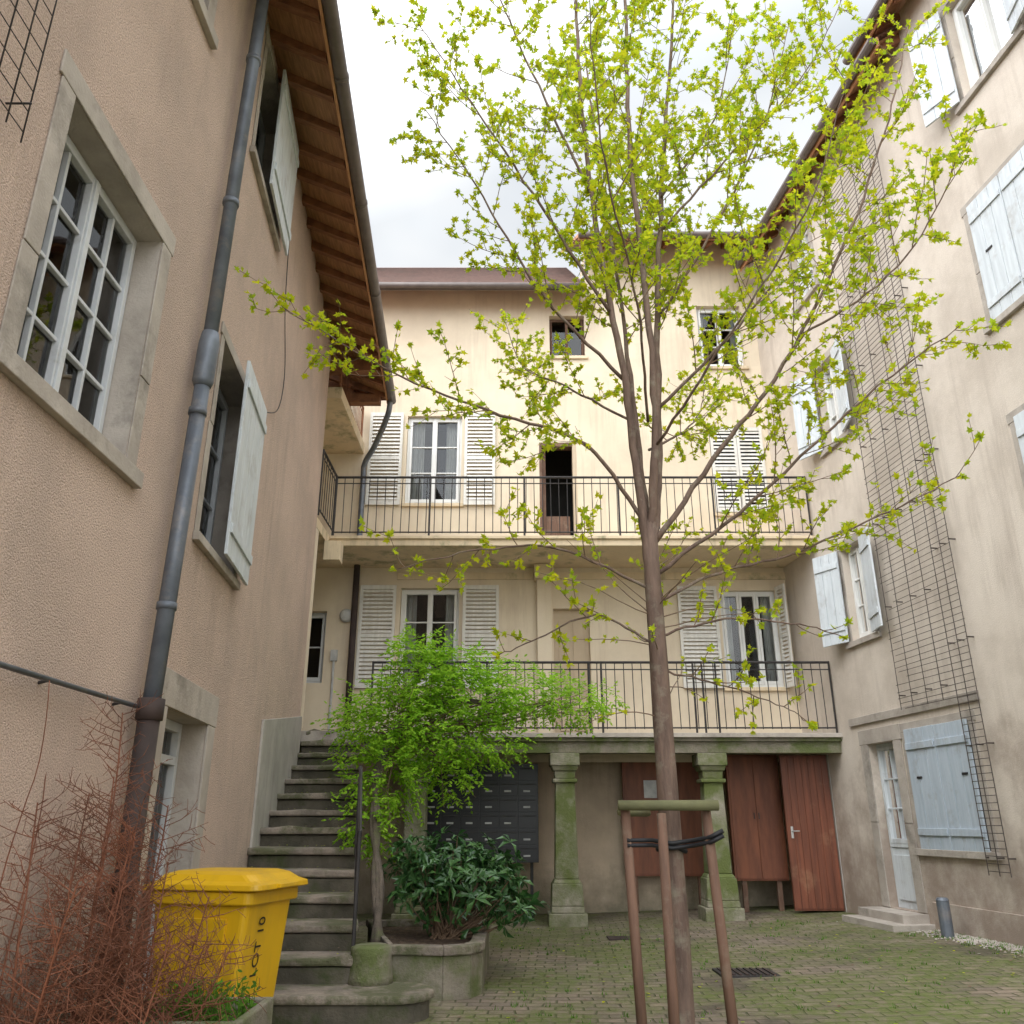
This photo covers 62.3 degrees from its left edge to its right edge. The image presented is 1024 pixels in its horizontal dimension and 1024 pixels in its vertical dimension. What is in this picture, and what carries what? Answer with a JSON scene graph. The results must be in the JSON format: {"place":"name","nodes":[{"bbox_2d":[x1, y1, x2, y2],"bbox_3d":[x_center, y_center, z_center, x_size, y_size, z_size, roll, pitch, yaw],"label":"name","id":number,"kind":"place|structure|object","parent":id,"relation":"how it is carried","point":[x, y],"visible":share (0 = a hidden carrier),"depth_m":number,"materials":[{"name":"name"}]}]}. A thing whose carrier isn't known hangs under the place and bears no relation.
{"place":"outdoors","nodes":[
{"label":"outdoors","id":0,"kind":"place"},
{"bbox_2d":[337,0,876,277],"label":"sky","id":1,"kind":"structure","parent":0,"point":[409,207],"materials":[{"name":"white"}]},
{"bbox_2d":[355,905,1023,1023],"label":"ground","id":2,"kind":"structure","parent":0,"point":[995,983],"depth_m":8.45,"materials":[{"name":"grey stone"}]},
{"bbox_2d":[0,680,266,1023],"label":"bare shrub","id":3,"kind":"object","parent":2,"relation":"on","point":[112,941],"visible":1,"depth_m":4.37,"materials":[{"name":"brown plant"}]},
{"bbox_2d":[40,997,273,1023],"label":"planter trough","id":4,"kind":"object","parent":2,"relation":"on","point":[257,1014],"visible":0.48,"depth_m":4.76,"materials":[{"name":"concrete"}]},
{"bbox_2d":[148,969,260,1020],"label":"weeds","id":5,"kind":"object","parent":4,"relation":"in","point":[243,1009],"visible":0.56,"depth_m":4.68,"materials":[{"name":"green plant"}]},
{"bbox_2d":[0,0,331,1023],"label":"walls","id":6,"kind":"structure","parent":2,"relation":"on","point":[84,534],"depth_m":6.03,"materials":[{"name":"beige paint"}]},
{"bbox_2d":[17,127,258,882],"bbox_3d":[-3.507,-1.053,6.651,1.515,9.548,4.964,0,-20,0],"label":"window glass","id":7,"kind":"object","parent":6,"relation":"attached to","point":[45,313],"visible":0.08,"depth_m":6.43,"materials":[{"name":"glass"}]},
{"bbox_2d":[17,111,265,996],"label":"window frames","id":8,"kind":"structure","parent":6,"relation":"attached to","point":[93,194],"depth_m":5.52,"materials":[{"name":"white wood"}]},
{"bbox_2d":[0,0,289,996],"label":"pipes and cables","id":9,"kind":"object","parent":6,"relation":"attached to","point":[150,716],"visible":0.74,"depth_m":6.14,"materials":[{"name":"metal"}]},
{"bbox_2d":[0,0,301,992],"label":"stone surrounds","id":10,"kind":"object","parent":6,"relation":"attached to","point":[278,744],"visible":0.7,"depth_m":5.91,"materials":[{"name":"grey stone"}]},
{"bbox_2d":[224,69,298,585],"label":"shutters","id":11,"kind":"object","parent":6,"relation":"attached to","point":[247,465],"visible":1,"depth_m":8.44,"materials":[{"name":"grey paint"}]},
{"bbox_2d":[267,0,387,405],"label":"roof","id":12,"kind":"structure","parent":6,"relation":"on","point":[299,38],"depth_m":10.96,"materials":[{"name":"wood"}]},
{"bbox_2d":[321,0,395,729],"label":"gutter","id":13,"kind":"object","parent":12,"relation":"attached to","point":[335,41],"visible":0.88,"depth_m":11.47,"materials":[{"name":"metal"}]},
{"bbox_2d":[142,867,307,996],"bbox_3d":[-1.985,3.080,5.791,0.932,1.183,0.749,-5,-21,13],"label":"yellow wheeled bin","id":14,"kind":"object","parent":2,"relation":"on","point":[264,895],"visible":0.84,"depth_m":5.64,"materials":[{"name":"plastic"}]},
{"bbox_2d":[247,729,434,1023],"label":"stone staircase","id":15,"kind":"structure","parent":2,"relation":"on","point":[350,982],"depth_m":7.95,"materials":[{"name":"stone"}]},
{"bbox_2d":[366,919,490,1000],"bbox_3d":[-0.969,4.570,8.690,1.457,0.490,2.339,0,-20,0],"label":"stone planter","id":16,"kind":"object","parent":2,"relation":"on","point":[451,969],"visible":0.61,"depth_m":7.71,"materials":[{"name":"stone"}]},
{"bbox_2d":[382,824,550,939],"bbox_3d":[-0.541,3.911,8.984,1.814,1.130,1.363,-11,-23,27],"label":"rhododendron bush","id":17,"kind":"object","parent":16,"relation":"on","point":[432,879],"visible":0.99,"depth_m":8.78,"materials":[{"name":"green plant"}]},
{"bbox_2d":[310,619,629,942],"bbox_3d":[-0.508,3.420,11.488,4.887,3.812,3.027,17,-26,-38],"label":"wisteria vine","id":18,"kind":"object","parent":16,"relation":"on","point":[405,732],"visible":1,"depth_m":10.74,"materials":[{"name":"green plant"}]},
{"bbox_2d":[427,764,538,917],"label":"mailboxes","id":19,"kind":"object","parent":2,"relation":"on","point":[506,804],"visible":0.63,"depth_m":14.46,"materials":[{"name":"black metal"}]},
{"bbox_2d":[301,243,804,913],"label":"walls","id":20,"kind":"structure","parent":2,"relation":"on","point":[603,433],"depth_m":16.66,"materials":[{"name":"beige paint"}]},
{"bbox_2d":[327,609,350,730],"bbox_3d":[-3.175,2.943,15.578,0.370,2.380,0.120,0,-20,0],"label":"wall lamp and cables","id":21,"kind":"object","parent":20,"relation":"attached to","point":[345,615],"visible":0.87,"depth_m":15.67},
{"bbox_2d":[307,314,776,680],"bbox_3d":[0.520,-0.410,17.677,9.796,8.676,1.340,0,-20,0],"label":"window glass","id":22,"kind":"object","parent":20,"relation":"attached to","point":[558,463],"visible":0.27,"depth_m":17.40,"materials":[{"name":"glass"}]},
{"bbox_2d":[306,309,783,732],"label":"window frames","id":23,"kind":"structure","parent":20,"relation":"attached to","point":[578,650],"depth_m":16.13,"materials":[{"name":"white wood"}]},
{"bbox_2d":[377,234,748,289],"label":"roof","id":24,"kind":"structure","parent":20,"relation":"on","point":[448,274],"depth_m":20.46,"materials":[{"name":"tile"}]},
{"bbox_2d":[379,231,753,288],"bbox_3d":[0.100,-5.244,17.962,10.201,1.225,0.747,0,-20,0],"label":"gutter","id":25,"kind":"object","parent":24,"relation":"attached to","point":[461,285],"visible":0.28,"depth_m":17.72,"materials":[{"name":"metal"}]},
{"bbox_2d":[299,387,842,756],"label":"balcony slabs","id":26,"kind":"structure","parent":20,"relation":"attached to","point":[342,434],"depth_m":15.03,"materials":[{"name":"concrete"}]},
{"bbox_2d":[317,358,837,732],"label":"iron railings","id":27,"kind":"object","parent":26,"relation":"on","point":[336,483],"visible":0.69,"depth_m":15.15,"materials":[{"name":"black metal"}]},
{"bbox_2d":[354,412,795,687],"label":"louvered shutters","id":28,"kind":"object","parent":20,"relation":"attached to","point":[739,470],"visible":0.73,"depth_m":16.08,"materials":[{"name":"white paint"}]},
{"bbox_2d":[395,355,789,732],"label":"sills and pilaster","id":29,"kind":"structure","parent":20,"relation":"attached to","point":[544,627],"depth_m":16.22,"materials":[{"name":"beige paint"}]},
{"bbox_2d":[391,753,745,926],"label":"stone pillars","id":30,"kind":"structure","parent":2,"relation":"on","point":[567,904],"depth_m":13.41,"materials":[{"name":"green stone"}]},
{"bbox_2d":[234,0,1011,1023],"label":"young maple tree","id":31,"kind":"object","parent":2,"relation":"on","point":[610,208],"visible":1,"depth_m":6.91,"materials":[{"name":"green plant"}]},
{"bbox_2d":[289,752,1017,1023],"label":"fallen leaves","id":32,"kind":"object","parent":2,"relation":"on","point":[746,951],"visible":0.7,"depth_m":9.20,"materials":[{"name":"brown plant"}]},
{"bbox_2d":[621,762,704,912],"bbox_3d":[2.700,5.659,14.908,1.440,2.582,0.150,0,-20,0],"label":"wooden cabinet","id":33,"kind":"object","parent":2,"relation":"on","point":[639,781],"visible":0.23,"depth_m":14.94,"materials":[{"name":"brown wood"}]},
{"bbox_2d":[617,800,737,1023],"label":"tree support frame","id":34,"kind":"object","parent":2,"relation":"on","point":[627,809],"visible":0.99,"depth_m":5.25,"materials":[{"name":"brown wood"}]},
{"bbox_2d":[606,936,780,977],"bbox_3d":[2.018,5.236,10.042,0.706,0.074,3.690,5,-21,-14],"label":"drain grate","id":35,"kind":"object","parent":2,"relation":"on","point":[743,972],"visible":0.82,"depth_m":8.66,"materials":[{"name":"metal"}]},
{"bbox_2d":[725,755,788,911],"bbox_3d":[4.170,5.441,14.402,0.900,2.521,0.150,0,-20,0],"label":"wooden cabinet","id":36,"kind":"object","parent":2,"relation":"on","point":[757,836],"visible":0.87,"depth_m":14.40,"materials":[{"name":"brown wood"}]},
{"bbox_2d":[492,920,1023,1023],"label":"grass","id":37,"kind":"structure","parent":2,"relation":"on","point":[794,989],"depth_m":9.29,"materials":[{"name":"green plant"}]},
{"bbox_2d":[749,0,1023,924],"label":"walls","id":38,"kind":"structure","parent":2,"relation":"on","point":[983,514],"depth_m":11.92,"materials":[{"name":"beige paint"}]},
{"bbox_2d":[778,754,846,911],"bbox_3d":[4.942,5.243,13.919,0.842,2.480,0.126,1,-20,-2],"label":"wooden door","id":39,"kind":"structure","parent":38,"relation":"attached to","point":[813,855],"depth_m":13.90,"materials":[{"name":"red wood"}]},
{"bbox_2d":[733,0,905,271],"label":"roof","id":40,"kind":"structure","parent":38,"relation":"on","point":[861,46],"depth_m":13.88,"materials":[{"name":"wood"}]},
{"bbox_2d":[794,0,998,909],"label":"window frames","id":41,"kind":"structure","parent":38,"relation":"attached to","point":[904,882],"depth_m":12.37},
{"bbox_2d":[787,0,1023,946],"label":"stone surrounds","id":42,"kind":"object","parent":38,"relation":"attached to","point":[997,926],"visible":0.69,"depth_m":11.44,"materials":[{"name":"grey stone"}]},
{"bbox_2d":[790,0,1023,851],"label":"shutters","id":43,"kind":"object","parent":38,"relation":"attached to","point":[943,795],"visible":0.92,"depth_m":11.14,"materials":[{"name":"white paint"}]},
{"bbox_2d":[801,0,1012,850],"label":"window glass","id":44,"kind":"object","parent":38,"relation":"attached to","point":[976,40],"visible":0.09,"depth_m":11.54,"materials":[{"name":"glass"}]},
{"bbox_2d":[824,134,1015,877],"bbox_3d":[5.683,-0.662,12.450,0.105,11.000,1.772,2,-20,-6],"label":"wire trellis","id":45,"kind":"object","parent":38,"relation":"attached to","point":[946,685],"visible":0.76,"depth_m":12.15,"materials":[{"name":"grey metal"}]},
{"bbox_2d":[936,897,954,937],"bbox_3d":[5.420,5.096,10.594,0.160,0.500,0.158,0,-20,0],"label":"steel bollard","id":46,"kind":"object","parent":2,"relation":"on","point":[945,917],"visible":0.83,"depth_m":10.55,"materials":[{"name":"metal"}]},
{"bbox_2d":[909,929,1023,957],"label":"gravel","id":47,"kind":"structure","parent":2,"relation":"on","point":[1007,946],"depth_m":10.03,"materials":[{"name":"grey gravel"}]}
]}

